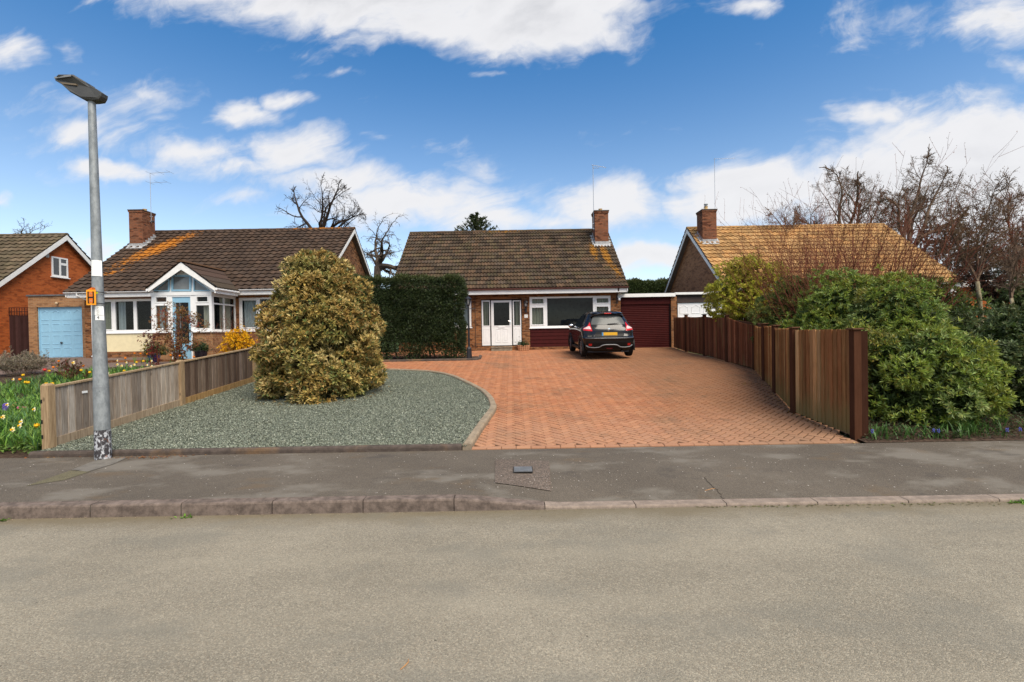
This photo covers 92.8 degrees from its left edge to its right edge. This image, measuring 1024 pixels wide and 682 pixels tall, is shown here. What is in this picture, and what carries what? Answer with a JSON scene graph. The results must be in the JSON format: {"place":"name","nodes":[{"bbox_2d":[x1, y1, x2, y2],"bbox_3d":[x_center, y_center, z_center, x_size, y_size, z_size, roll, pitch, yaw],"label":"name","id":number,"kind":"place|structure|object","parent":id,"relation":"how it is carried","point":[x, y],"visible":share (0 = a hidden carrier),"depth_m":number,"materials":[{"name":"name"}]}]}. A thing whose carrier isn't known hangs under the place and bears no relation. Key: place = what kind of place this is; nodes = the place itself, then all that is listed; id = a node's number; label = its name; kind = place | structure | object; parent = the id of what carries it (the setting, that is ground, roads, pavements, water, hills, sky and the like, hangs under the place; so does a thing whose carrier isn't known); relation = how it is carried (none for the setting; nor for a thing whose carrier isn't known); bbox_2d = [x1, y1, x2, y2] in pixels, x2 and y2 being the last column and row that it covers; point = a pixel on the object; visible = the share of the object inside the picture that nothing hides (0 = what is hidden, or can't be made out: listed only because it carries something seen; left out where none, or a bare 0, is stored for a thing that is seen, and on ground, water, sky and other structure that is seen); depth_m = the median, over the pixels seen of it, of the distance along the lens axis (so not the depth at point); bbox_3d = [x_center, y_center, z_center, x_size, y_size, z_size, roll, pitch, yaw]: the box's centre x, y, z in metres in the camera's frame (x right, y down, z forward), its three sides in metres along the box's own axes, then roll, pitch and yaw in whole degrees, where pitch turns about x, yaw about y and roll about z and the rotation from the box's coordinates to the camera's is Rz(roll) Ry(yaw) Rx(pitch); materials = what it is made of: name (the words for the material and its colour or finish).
{"place":"outdoors","nodes":[
{"label":"outdoors","id":0,"kind":"place"},
{"bbox_2d":[0,367,145,457],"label":"garden soil","id":1,"kind":"structure","parent":0,"point":[8,453],"depth_m":13.68,"materials":[{"name":"soil"}]},
{"bbox_2d":[6,427,14,451],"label":"daffodil","id":2,"kind":"object","parent":1,"relation":"on","point":[12,429],"visible":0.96,"depth_m":7.20,"materials":[{"name":"beige plant"}]},
{"bbox_2d":[0,392,41,453],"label":"ground cover","id":3,"kind":"object","parent":1,"relation":"on","point":[24,448],"visible":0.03,"depth_m":7.20,"materials":[{"name":"green plant"}]},
{"bbox_2d":[0,346,61,375],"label":"lavender bush","id":4,"kind":"object","parent":1,"relation":"on","point":[27,362],"visible":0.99,"depth_m":15.10,"materials":[{"name":"grey plant"}]},
{"bbox_2d":[28,423,41,442],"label":"tulip","id":5,"kind":"object","parent":1,"relation":"on","point":[36,425],"visible":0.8,"depth_m":7.25,"materials":[{"name":"yellow plant"}]},
{"bbox_2d":[42,358,88,381],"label":"rose bush","id":6,"kind":"object","parent":1,"relation":"on","point":[66,365],"visible":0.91,"depth_m":13.33,"materials":[{"name":"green plant"}]},
{"bbox_2d":[0,364,155,451],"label":"flower bed leaves","id":7,"kind":"object","parent":1,"relation":"on","point":[26,414],"visible":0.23,"depth_m":9.42,"materials":[{"name":"green plant"}]},
{"bbox_2d":[0,357,171,374],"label":"neighbour driveway","id":8,"kind":"structure","parent":0,"point":[86,362],"depth_m":18.34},
{"bbox_2d":[108,359,187,362],"bbox_3d":[-12.967,0.794,18.688,4.990,0.200,0.120,-1,1,0],"label":"planting edge","id":9,"kind":"object","parent":8,"relation":"on","point":[122,361],"visible":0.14,"depth_m":18.63,"materials":[{"name":"brick"}]},
{"bbox_2d":[147,353,160,361],"bbox_3d":[-13.656,0.637,18.606,0.445,0.340,0.445,-1,1,0],"label":"plant pot","id":10,"kind":"object","parent":8,"relation":"on","point":[149,357],"visible":0.34,"depth_m":18.48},
{"bbox_2d":[141,341,168,358],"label":"pot plant","id":11,"kind":"object","parent":10,"relation":"in","point":[159,348],"visible":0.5,"depth_m":18.58,"materials":[{"name":"green plant"}]},
{"bbox_2d":[194,350,207,357],"bbox_3d":[-12.119,0.559,19.006,0.466,0.400,0.466,-1,1,0],"label":"plant pot","id":12,"kind":"object","parent":8,"relation":"on","point":[199,353],"visible":0.66,"depth_m":18.83,"materials":[{"name":"plastic"}]},
{"bbox_2d":[182,338,212,351],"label":"pot plant","id":13,"kind":"object","parent":12,"relation":"in","point":[204,346],"visible":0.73,"depth_m":18.88,"materials":[{"name":"green plant"}]},
{"bbox_2d":[202,314,237,352],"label":"bare shrub","id":14,"kind":"object","parent":8,"relation":"on","point":[220,335],"visible":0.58,"depth_m":18.49,"materials":[{"name":"plant"}]},
{"bbox_2d":[222,314,259,343],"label":"bare shrub","id":15,"kind":"object","parent":8,"relation":"on","point":[252,331],"visible":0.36,"depth_m":18.43,"materials":[{"name":"plant"}]},
{"bbox_2d":[384,356,477,359],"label":"hedge soil","id":16,"kind":"structure","parent":0,"point":[430,357],"depth_m":17.95,"materials":[{"name":"soil"}]},
{"bbox_2d":[338,271,468,359],"bbox_3d":[-4.319,-0.896,17.978,5.534,3.368,1.792,-1,1,0],"label":"clipped hedge","id":17,"kind":"object","parent":16,"relation":"on","point":[428,315],"visible":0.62,"depth_m":17.39,"materials":[{"name":"green plant"}]},
{"bbox_2d":[0,501,1023,681],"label":"road","id":18,"kind":"structure","parent":0,"point":[913,592],"depth_m":3.29,"materials":[{"name":"asphalt"}]},
{"bbox_2d":[25,508,642,519],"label":"gutter litter","id":19,"kind":"object","parent":18,"relation":"on","point":[310,514],"visible":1,"depth_m":4.87,"materials":[{"name":"brown plant"}]},
{"bbox_2d":[696,501,1018,507],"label":"gutter moss","id":20,"kind":"object","parent":18,"relation":"on","point":[850,504],"visible":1,"depth_m":4.87,"materials":[{"name":"green plant"}]},
{"bbox_2d":[0,440,1023,502],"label":"pavement","id":21,"kind":"structure","parent":0,"point":[854,470],"depth_m":5.76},
{"bbox_2d":[27,471,89,485],"bbox_3d":[-5.465,1.652,5.896,0.303,0.006,0.614,-1,1,0],"label":"mossy patch","id":22,"kind":"object","parent":21,"relation":"on","point":[66,475],"visible":1,"depth_m":5.94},
{"bbox_2d":[54,74,111,459],"bbox_3d":[-5.895,-0.946,6.774,0.615,5.374,0.273,-1,1,0],"label":"street lamp","id":23,"kind":"object","parent":21,"relation":"on","point":[91,95],"visible":1,"depth_m":6.72,"materials":[{"name":"metal"}]},
{"bbox_2d":[86,287,106,304],"bbox_3d":[-5.755,-0.613,6.763,0.198,0.244,0.231,-1,1,0],"label":"hydrant sign","id":24,"kind":"object","parent":23,"relation":"attached to","point":[91,292],"visible":1,"depth_m":6.65,"materials":[{"name":"yellow"}]},
{"bbox_2d":[72,457,125,471],"bbox_3d":[-5.483,1.637,6.458,0.376,0.007,0.698,-1,1,-10],"label":"concrete collar","id":25,"kind":"object","parent":21,"relation":"on","point":[93,465],"visible":1,"depth_m":6.47,"materials":[{"name":"concrete"}]},
{"bbox_2d":[25,454,205,458],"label":"dry leaves","id":26,"kind":"object","parent":21,"relation":"on","point":[136,456],"visible":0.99,"depth_m":6.82,"materials":[{"name":"brown plant"}]},
{"bbox_2d":[2,453,987,491],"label":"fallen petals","id":27,"kind":"object","parent":21,"relation":"on","point":[528,478],"visible":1,"depth_m":5.71,"materials":[{"name":"white plant"}]},
{"bbox_2d":[495,459,550,490],"bbox_3d":[0.130,1.582,5.828,0.694,0.075,1.103,-1,1,0],"label":"pavement patch","id":28,"kind":"object","parent":21,"relation":"on","point":[540,472],"visible":1,"depth_m":5.73,"materials":[{"name":"concrete"}]},
{"bbox_2d":[513,466,532,471],"bbox_3d":[0.133,1.543,5.875,0.237,0.012,0.236,-1,1,0],"label":"stop tap cover","id":29,"kind":"object","parent":28,"relation":"on","point":[524,469],"visible":1,"depth_m":5.85,"materials":[{"name":"metal"}]},
{"bbox_2d":[132,343,1020,449],"bbox_3d":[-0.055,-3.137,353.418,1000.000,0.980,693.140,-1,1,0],"label":"ground","id":30,"kind":"structure","parent":0,"point":[846,435],"depth_m":7.47,"materials":[{"name":"green plant"}]},
{"bbox_2d":[9,307,28,356],"bbox_3d":[-24.336,-0.309,22.543,4.664,2.491,0.100,-1,1,0],"label":"trellis fence","id":31,"kind":"object","parent":30,"relation":"on","point":[19,333],"visible":0.43,"depth_m":22.57,"materials":[{"name":"brown wood"}]},
{"bbox_2d":[13,217,52,233],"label":"bare tree","id":32,"kind":"object","parent":30,"relation":"on","point":[26,226],"visible":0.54,"depth_m":39.90,"materials":[{"name":"brown plant"}]},
{"bbox_2d":[0,233,90,357],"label":"house","id":33,"kind":"structure","parent":30,"relation":"on","point":[42,263],"depth_m":24.20,"materials":[{"name":"orange brick"}]},
{"bbox_2d":[51,256,69,278],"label":"window","id":34,"kind":"structure","parent":33,"relation":"in","point":[59,266],"depth_m":25.09,"materials":[{"name":"white plastic"}]},
{"bbox_2d":[26,294,85,357],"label":"garage","id":35,"kind":"structure","parent":30,"relation":"on","point":[56,325],"depth_m":22.28,"materials":[{"name":"brick"}]},
{"bbox_2d":[40,308,82,357],"bbox_3d":[-20.577,-0.371,22.271,1.975,2.289,0.123,-1,1,0],"label":"garage door","id":36,"kind":"structure","parent":35,"relation":"in","point":[60,328],"depth_m":22.29,"materials":[{"name":"blue paint"}]},
{"bbox_2d":[40,346,259,449],"bbox_3d":[-6.838,0.861,11.448,0.115,1.835,8.644,-1,1,0],"label":"fence","id":37,"kind":"object","parent":30,"relation":"on","point":[67,412],"visible":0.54,"depth_m":8.97,"materials":[{"name":"brown wood"}]},
{"bbox_2d":[137,329,167,365],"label":"red leaved shrub","id":38,"kind":"object","parent":30,"relation":"on","point":[151,349],"visible":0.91,"depth_m":17.18,"materials":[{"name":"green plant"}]},
{"bbox_2d":[148,300,209,361],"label":"red leaved shrub","id":39,"kind":"object","parent":30,"relation":"on","point":[179,347],"visible":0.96,"depth_m":17.46,"materials":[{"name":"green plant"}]},
{"bbox_2d":[63,171,370,358],"bbox_3d":[-13.625,-3.820,24.753,10.920,9.484,11.281,-1,1,0],"label":"bungalow","id":40,"kind":"object","parent":30,"relation":"on","point":[211,276],"visible":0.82,"depth_m":21.66,"materials":[{"name":"brick"}]},
{"bbox_2d":[91,298,151,333],"bbox_3d":[-16.941,-1.076,21.302,2.660,1.509,0.284,-1,1,0],"label":"window","id":41,"kind":"structure","parent":40,"relation":"in","point":[110,306],"depth_m":21.23,"materials":[{"name":"white plastic"}]},
{"bbox_2d":[150,296,171,332],"bbox_3d":[-14.010,-1.064,19.565,0.828,1.486,0.278,-1,1,0],"label":"porch window","id":42,"kind":"structure","parent":40,"relation":"in","point":[154,303],"depth_m":19.48,"materials":[{"name":"white plastic"}]},
{"bbox_2d":[154,278,169,290],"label":"gable window","id":43,"kind":"structure","parent":40,"relation":"in","point":[165,286],"depth_m":19.51,"materials":[{"name":"glass"}]},
{"bbox_2d":[157,297,181,331],"bbox_3d":[-14.389,-1.067,20.309,0.110,1.486,1.746,-1,1,0],"label":"porch window","id":44,"kind":"structure","parent":40,"relation":"in","point":[180,304],"depth_m":21.03,"materials":[{"name":"white plastic"}]},
{"bbox_2d":[170,295,192,358],"bbox_3d":[-13.195,-0.516,19.529,0.841,2.611,0.077,-1,1,0],"label":"porch door","id":45,"kind":"structure","parent":40,"relation":"in","point":[178,298],"depth_m":19.51,"materials":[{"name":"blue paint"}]},
{"bbox_2d":[171,275,191,290],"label":"gable window","id":46,"kind":"structure","parent":40,"relation":"in","point":[178,282],"depth_m":19.51,"materials":[{"name":"glass"}]},
{"bbox_2d":[192,295,210,331],"bbox_3d":[-12.438,-1.092,19.566,0.752,1.486,0.281,-1,1,0],"label":"porch window","id":47,"kind":"structure","parent":40,"relation":"in","point":[195,302],"depth_m":19.49,"materials":[{"name":"white plastic"}]},
{"bbox_2d":[193,278,209,290],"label":"gable window","id":48,"kind":"structure","parent":40,"relation":"in","point":[197,286],"depth_m":19.51,"materials":[{"name":"glass"}]},
{"bbox_2d":[211,295,235,331],"bbox_3d":[-12.067,-1.107,20.309,0.250,1.486,1.746,-1,1,0],"label":"porch window","id":49,"kind":"structure","parent":40,"relation":"in","point":[224,304],"depth_m":20.57,"materials":[{"name":"white plastic"}]},
{"bbox_2d":[239,297,270,331],"bbox_3d":[-10.636,-1.158,21.302,2.520,1.481,0.283,-1,1,0],"label":"window","id":50,"kind":"structure","parent":40,"relation":"in","point":[249,303],"depth_m":21.34,"materials":[{"name":"white plastic"}]},
{"bbox_2d":[216,324,257,353],"bbox_3d":[-9.532,0.148,16.983,1.368,1.512,1.320,-1,1,-27],"label":"forsythia","id":51,"kind":"object","parent":30,"relation":"on","point":[235,340],"visible":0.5,"depth_m":16.80,"materials":[{"name":"yellow plant"}]},
{"bbox_2d":[28,443,461,457],"bbox_3d":[-3.784,1.586,6.959,6.137,0.125,0.100,-1,1,0],"label":"front edging","id":52,"kind":"object","parent":30,"relation":"on","point":[258,450],"visible":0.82,"depth_m":6.91,"materials":[{"name":"concrete"}]},
{"bbox_2d":[41,369,489,450],"bbox_3d":[-3.593,1.203,10.870,6.493,0.599,7.851,-1,1,0],"label":"gravel bed","id":53,"kind":"object","parent":30,"relation":"on","point":[355,407],"visible":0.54,"depth_m":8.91,"materials":[{"name":"gravel"}]},
{"bbox_2d":[242,385,390,407],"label":"shrub leaf litter","id":54,"kind":"object","parent":53,"relation":"on","point":[322,402],"visible":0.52,"depth_m":10.39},
{"bbox_2d":[248,247,389,404],"bbox_3d":[-4.381,-0.401,11.159,3.156,3.518,3.124,-1,1,0],"label":"golden shrub","id":55,"kind":"object","parent":53,"relation":"on","point":[307,349],"visible":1,"depth_m":10.38,"materials":[{"name":"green plant"}]},
{"bbox_2d":[274,174,366,227],"bbox_3d":[-13.120,-5.528,34.063,6.639,12.198,4.069,-1,1,0],"label":"bare tree","id":56,"kind":"object","parent":30,"relation":"on","point":[324,219],"visible":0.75,"depth_m":33.69,"materials":[{"name":"brown plant"}]},
{"bbox_2d":[361,212,407,286],"bbox_3d":[-7.705,-3.974,30.921,4.333,9.035,4.394,-1,1,31],"label":"bare tree","id":57,"kind":"object","parent":30,"relation":"on","point":[379,266],"visible":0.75,"depth_m":30.74,"materials":[{"name":"brown plant"}]},
{"bbox_2d":[387,368,496,449],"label":"edging kerb","id":58,"kind":"structure","parent":30,"relation":"on","point":[474,435],"depth_m":8.81,"materials":[{"name":"concrete"}]},
{"bbox_2d":[454,212,497,230],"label":"conifer","id":59,"kind":"object","parent":30,"relation":"on","point":[474,222],"visible":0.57,"depth_m":33.62,"materials":[{"name":"green plant"}]},
{"bbox_2d":[394,165,628,351],"bbox_3d":[-0.150,-4.030,25.548,10.357,9.379,9.070,-1,1,0],"label":"bungalow","id":60,"kind":"object","parent":30,"relation":"on","point":[541,289],"visible":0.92,"depth_m":22.44,"materials":[{"name":"tile"}]},
{"bbox_2d":[454,299,471,327],"bbox_3d":[-2.575,-1.224,21.708,1.616,1.335,0.284,-1,1,0],"label":"window","id":61,"kind":"structure","parent":60,"relation":"in","point":[466,310],"depth_m":21.76,"materials":[{"name":"white plastic"}]},
{"bbox_2d":[491,300,511,344],"bbox_3d":[-0.460,-0.804,21.621,0.914,1.993,0.142,-1,1,0],"label":"front door","id":62,"kind":"structure","parent":60,"relation":"in","point":[501,335],"depth_m":21.64,"materials":[{"name":"white plastic"}]},
{"bbox_2d":[529,296,610,328],"bbox_3d":[2.580,-1.279,21.703,3.658,1.407,0.283,-1,1,0],"label":"window","id":63,"kind":"structure","parent":60,"relation":"in","point":[538,305],"depth_m":21.62,"materials":[{"name":"white plastic"}]},
{"bbox_2d":[621,277,667,293],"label":"conifer hedge","id":64,"kind":"object","parent":30,"relation":"on","point":[637,285],"visible":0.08,"depth_m":30.95,"materials":[{"name":"green plant"}]},
{"bbox_2d":[618,293,676,347],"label":"garage","id":65,"kind":"structure","parent":30,"relation":"on","point":[649,317],"depth_m":21.82,"materials":[{"name":"metal"}]},
{"bbox_2d":[674,292,731,317],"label":"garage","id":66,"kind":"structure","parent":30,"relation":"on","point":[694,309],"depth_m":21.98,"materials":[{"name":"white brick"}]},
{"bbox_2d":[677,302,721,317],"bbox_3d":[8.568,-0.741,22.007,2.164,1.984,0.054,-1,1,0],"label":"garage door","id":67,"kind":"structure","parent":66,"relation":"in","point":[693,309],"depth_m":21.98,"materials":[{"name":"white paint"}]},
{"bbox_2d":[674,314,868,441],"bbox_3d":[6.426,0.273,14.120,1.129,2.486,14.366,-1,1,10],"label":"tall fence","id":68,"kind":"object","parent":30,"relation":"on","point":[821,376],"visible":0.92,"depth_m":8.43,"materials":[{"name":"brown wood"}]},
{"bbox_2d":[763,200,808,233],"bbox_3d":[14.691,-3.740,26.112,2.045,7.840,2.567,0,1,41],"label":"bare tree","id":69,"kind":"object","parent":30,"relation":"on","point":[789,222],"visible":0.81,"depth_m":26.04,"materials":[{"name":"plant"}]},
{"bbox_2d":[664,158,963,322],"bbox_3d":[14.770,-4.566,26.349,10.644,9.910,9.454,-1,1,0],"label":"bungalow","id":70,"kind":"object","parent":30,"relation":"on","point":[692,270],"visible":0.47,"depth_m":24.95,"materials":[{"name":"tile"}]},
{"bbox_2d":[795,164,904,230],"bbox_3d":[26.278,-7.042,38.562,6.991,13.740,6.340,-1,1,-24],"label":"bare tree","id":71,"kind":"object","parent":30,"relation":"on","point":[857,194],"visible":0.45,"depth_m":38.10,"materials":[{"name":"plant"}]},
{"bbox_2d":[861,144,974,259],"bbox_3d":[29.715,-7.226,35.859,7.967,14.029,6.158,-1,1,-35],"label":"bare tree","id":72,"kind":"object","parent":30,"relation":"on","point":[915,202],"visible":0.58,"depth_m":35.69,"materials":[{"name":"plant"}]},
{"bbox_2d":[830,408,1023,442],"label":"shrub border soil","id":73,"kind":"object","parent":30,"relation":"on","point":[974,437],"visible":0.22,"depth_m":7.15,"materials":[{"name":"soil"}]},
{"bbox_2d":[701,247,789,326],"bbox_3d":[7.947,-1.201,16.199,3.128,3.735,2.322,-1,1,0],"label":"yellow green shrub","id":74,"kind":"object","parent":73,"relation":"on","point":[716,298],"visible":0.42,"depth_m":15.76,"materials":[{"name":"green plant"}]},
{"bbox_2d":[745,268,834,339],"bbox_3d":[8.263,-0.543,13.521,3.342,3.045,2.033,-1,1,0],"label":"evergreen shrub","id":75,"kind":"object","parent":73,"relation":"on","point":[773,318],"visible":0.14,"depth_m":13.46,"materials":[{"name":"green plant"}]},
{"bbox_2d":[695,186,936,325],"bbox_3d":[8.818,-2.213,15.886,6.021,5.317,5.735,-1,1,0],"label":"red twig shrub","id":76,"kind":"object","parent":73,"relation":"on","point":[779,256],"visible":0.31,"depth_m":15.21,"materials":[{"name":"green plant"}]},
{"bbox_2d":[769,263,883,334],"bbox_3d":[7.254,-0.295,10.724,2.731,2.922,2.597,-1,1,-18],"label":"evergreen shrub","id":77,"kind":"object","parent":73,"relation":"on","point":[824,312],"visible":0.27,"depth_m":10.42,"materials":[{"name":"green plant"}]},
{"bbox_2d":[698,145,1022,326],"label":"red twig shrub","id":78,"kind":"object","parent":73,"relation":"on","point":[824,259],"visible":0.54,"depth_m":12.59,"materials":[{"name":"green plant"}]},
{"bbox_2d":[745,134,1023,312],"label":"red twig shrub","id":79,"kind":"object","parent":73,"relation":"on","point":[926,269],"visible":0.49,"depth_m":11.16,"materials":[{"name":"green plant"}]},
{"bbox_2d":[834,263,979,405],"bbox_3d":[7.117,-0.059,8.943,2.472,2.793,2.283,-1,1,0],"label":"pieris bush","id":80,"kind":"object","parent":73,"relation":"on","point":[881,304],"visible":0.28,"depth_m":8.71,"materials":[{"name":"green plant"}]},
{"bbox_2d":[816,407,1023,440],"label":"ivy ground cover","id":81,"kind":"object","parent":73,"relation":"on","point":[1010,416],"visible":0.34,"depth_m":7.45,"materials":[{"name":"green plant"}]},
{"bbox_2d":[861,312,1023,427],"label":"pieris bush","id":82,"kind":"object","parent":73,"relation":"on","point":[956,383],"visible":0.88,"depth_m":7.73,"materials":[{"name":"green plant"}]},
{"bbox_2d":[868,414,1023,440],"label":"bluebell","id":83,"kind":"object","parent":73,"relation":"on","point":[971,425],"depth_m":7.19,"materials":[{"name":"plant"}]},
{"bbox_2d":[896,264,1009,326],"bbox_3d":[10.030,-0.425,12.088,4.004,3.032,3.188,-1,1,0],"label":"evergreen shrub","id":84,"kind":"object","parent":73,"relation":"on","point":[965,306],"visible":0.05,"depth_m":11.60,"materials":[{"name":"green plant"}]},
{"bbox_2d":[945,303,999,338],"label":"ivy bush","id":85,"kind":"object","parent":73,"relation":"on","point":[969,315],"visible":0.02,"depth_m":10.58,"materials":[{"name":"green plant"}]},
{"bbox_2d":[924,165,1023,321],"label":"slim tree","id":86,"kind":"object","parent":73,"relation":"on","point":[987,229],"visible":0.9,"depth_m":11.55,"materials":[{"name":"brown plant"}]},
{"bbox_2d":[949,249,1008,311],"bbox_3d":[12.832,-0.838,13.170,1.574,3.436,1.903,0,1,44],"label":"slim tree","id":87,"kind":"object","parent":73,"relation":"on","point":[990,290],"visible":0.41,"depth_m":13.05,"materials":[{"name":"brown plant"}]},
{"bbox_2d":[962,293,1023,411],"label":"ivy bush","id":88,"kind":"object","parent":73,"relation":"on","point":[1006,329],"visible":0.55,"depth_m":8.52,"materials":[{"name":"green plant"}]},
{"bbox_2d":[977,204,1023,304],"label":"slim tree","id":89,"kind":"object","parent":73,"relation":"on","point":[1010,268],"visible":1,"depth_m":10.35,"materials":[{"name":"brown plant"}]},
{"bbox_2d":[978,188,1023,304],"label":"slim tree","id":90,"kind":"object","parent":73,"relation":"on","point":[1008,223],"visible":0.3,"depth_m":12.45,"materials":[{"name":"brown plant"}]},
{"bbox_2d":[984,266,1023,317],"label":"ivy bush","id":91,"kind":"object","parent":73,"relation":"on","point":[1004,296],"visible":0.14,"depth_m":12.18,"materials":[{"name":"green plant"}]},
{"bbox_2d":[908,214,986,278],"bbox_3d":[25.089,-3.790,28.867,4.744,7.500,4.393,-1,1,35],"label":"brown tree","id":92,"kind":"object","parent":30,"relation":"on","point":[926,228],"visible":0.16,"depth_m":28.57,"materials":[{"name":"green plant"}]},
{"bbox_2d":[944,245,1012,279],"bbox_3d":[28.599,-3.162,29.965,5.442,6.094,5.694,-1,1,0],"label":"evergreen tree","id":93,"kind":"object","parent":30,"relation":"on","point":[979,259],"visible":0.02,"depth_m":29.70,"materials":[{"name":"green plant"}]},
{"bbox_2d":[950,280,1009,317],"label":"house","id":94,"kind":"structure","parent":30,"relation":"on","point":[984,303],"depth_m":25.48,"materials":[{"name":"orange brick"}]},
{"bbox_2d":[344,347,858,449],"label":"driveway","id":95,"kind":"structure","parent":0,"point":[566,398],"depth_m":9.88,"materials":[{"name":"brick"}]},
{"bbox_2d":[381,355,481,361],"bbox_3d":[-4.002,0.674,17.707,5.774,0.182,1.406,-1,1,0],"label":"hedge edging","id":96,"kind":"object","parent":95,"relation":"on","point":[453,359],"visible":0.49,"depth_m":17.01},
{"bbox_2d":[465,296,474,357],"bbox_3d":[-1.534,-0.451,17.124,0.526,2.292,0.225,-1,1,0],"label":"garden lamp","id":97,"kind":"object","parent":95,"relation":"on","point":[469,352],"visible":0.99,"depth_m":17.09,"materials":[{"name":"black metal"}]},
{"bbox_2d":[491,346,512,350],"bbox_3d":[-0.449,0.351,21.411,0.958,0.200,0.381,-1,1,0],"label":"doorstep","id":98,"kind":"object","parent":95,"relation":"on","point":[509,348],"visible":0.79,"depth_m":21.25,"materials":[{"name":"stone"}]},
{"bbox_2d":[517,345,529,350],"bbox_3d":[0.501,0.296,21.305,0.602,0.235,0.340,-1,1,0],"label":"trough planter","id":99,"kind":"object","parent":95,"relation":"on","point":[522,347],"visible":0.96,"depth_m":21.16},
{"bbox_2d":[568,308,634,356],"bbox_3d":[3.217,-0.373,18.245,2.060,1.663,4.110,-1,3,-1],"label":"parked car","id":100,"kind":"object","parent":95,"relation":"on","point":[601,331],"visible":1,"depth_m":16.48,"materials":[{"name":"black paint"}]},
{"bbox_2d":[740,370,854,442],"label":"fence foot leaves","id":101,"kind":"object","parent":95,"relation":"on","point":[786,407],"visible":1,"depth_m":9.46,"materials":[{"name":"brown plant"}]},
{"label":"kerb bed","id":102,"kind":"structure","parent":0,"visible":0},
{"bbox_2d":[0,494,544,518],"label":"kerb","id":103,"kind":"structure","parent":102,"relation":"on","point":[241,506],"depth_m":4.91,"materials":[{"name":"concrete"}]},
{"bbox_2d":[545,494,1023,509],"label":"dropped kerb","id":104,"kind":"structure","parent":102,"relation":"on","point":[549,505],"depth_m":4.93,"materials":[{"name":"concrete"}]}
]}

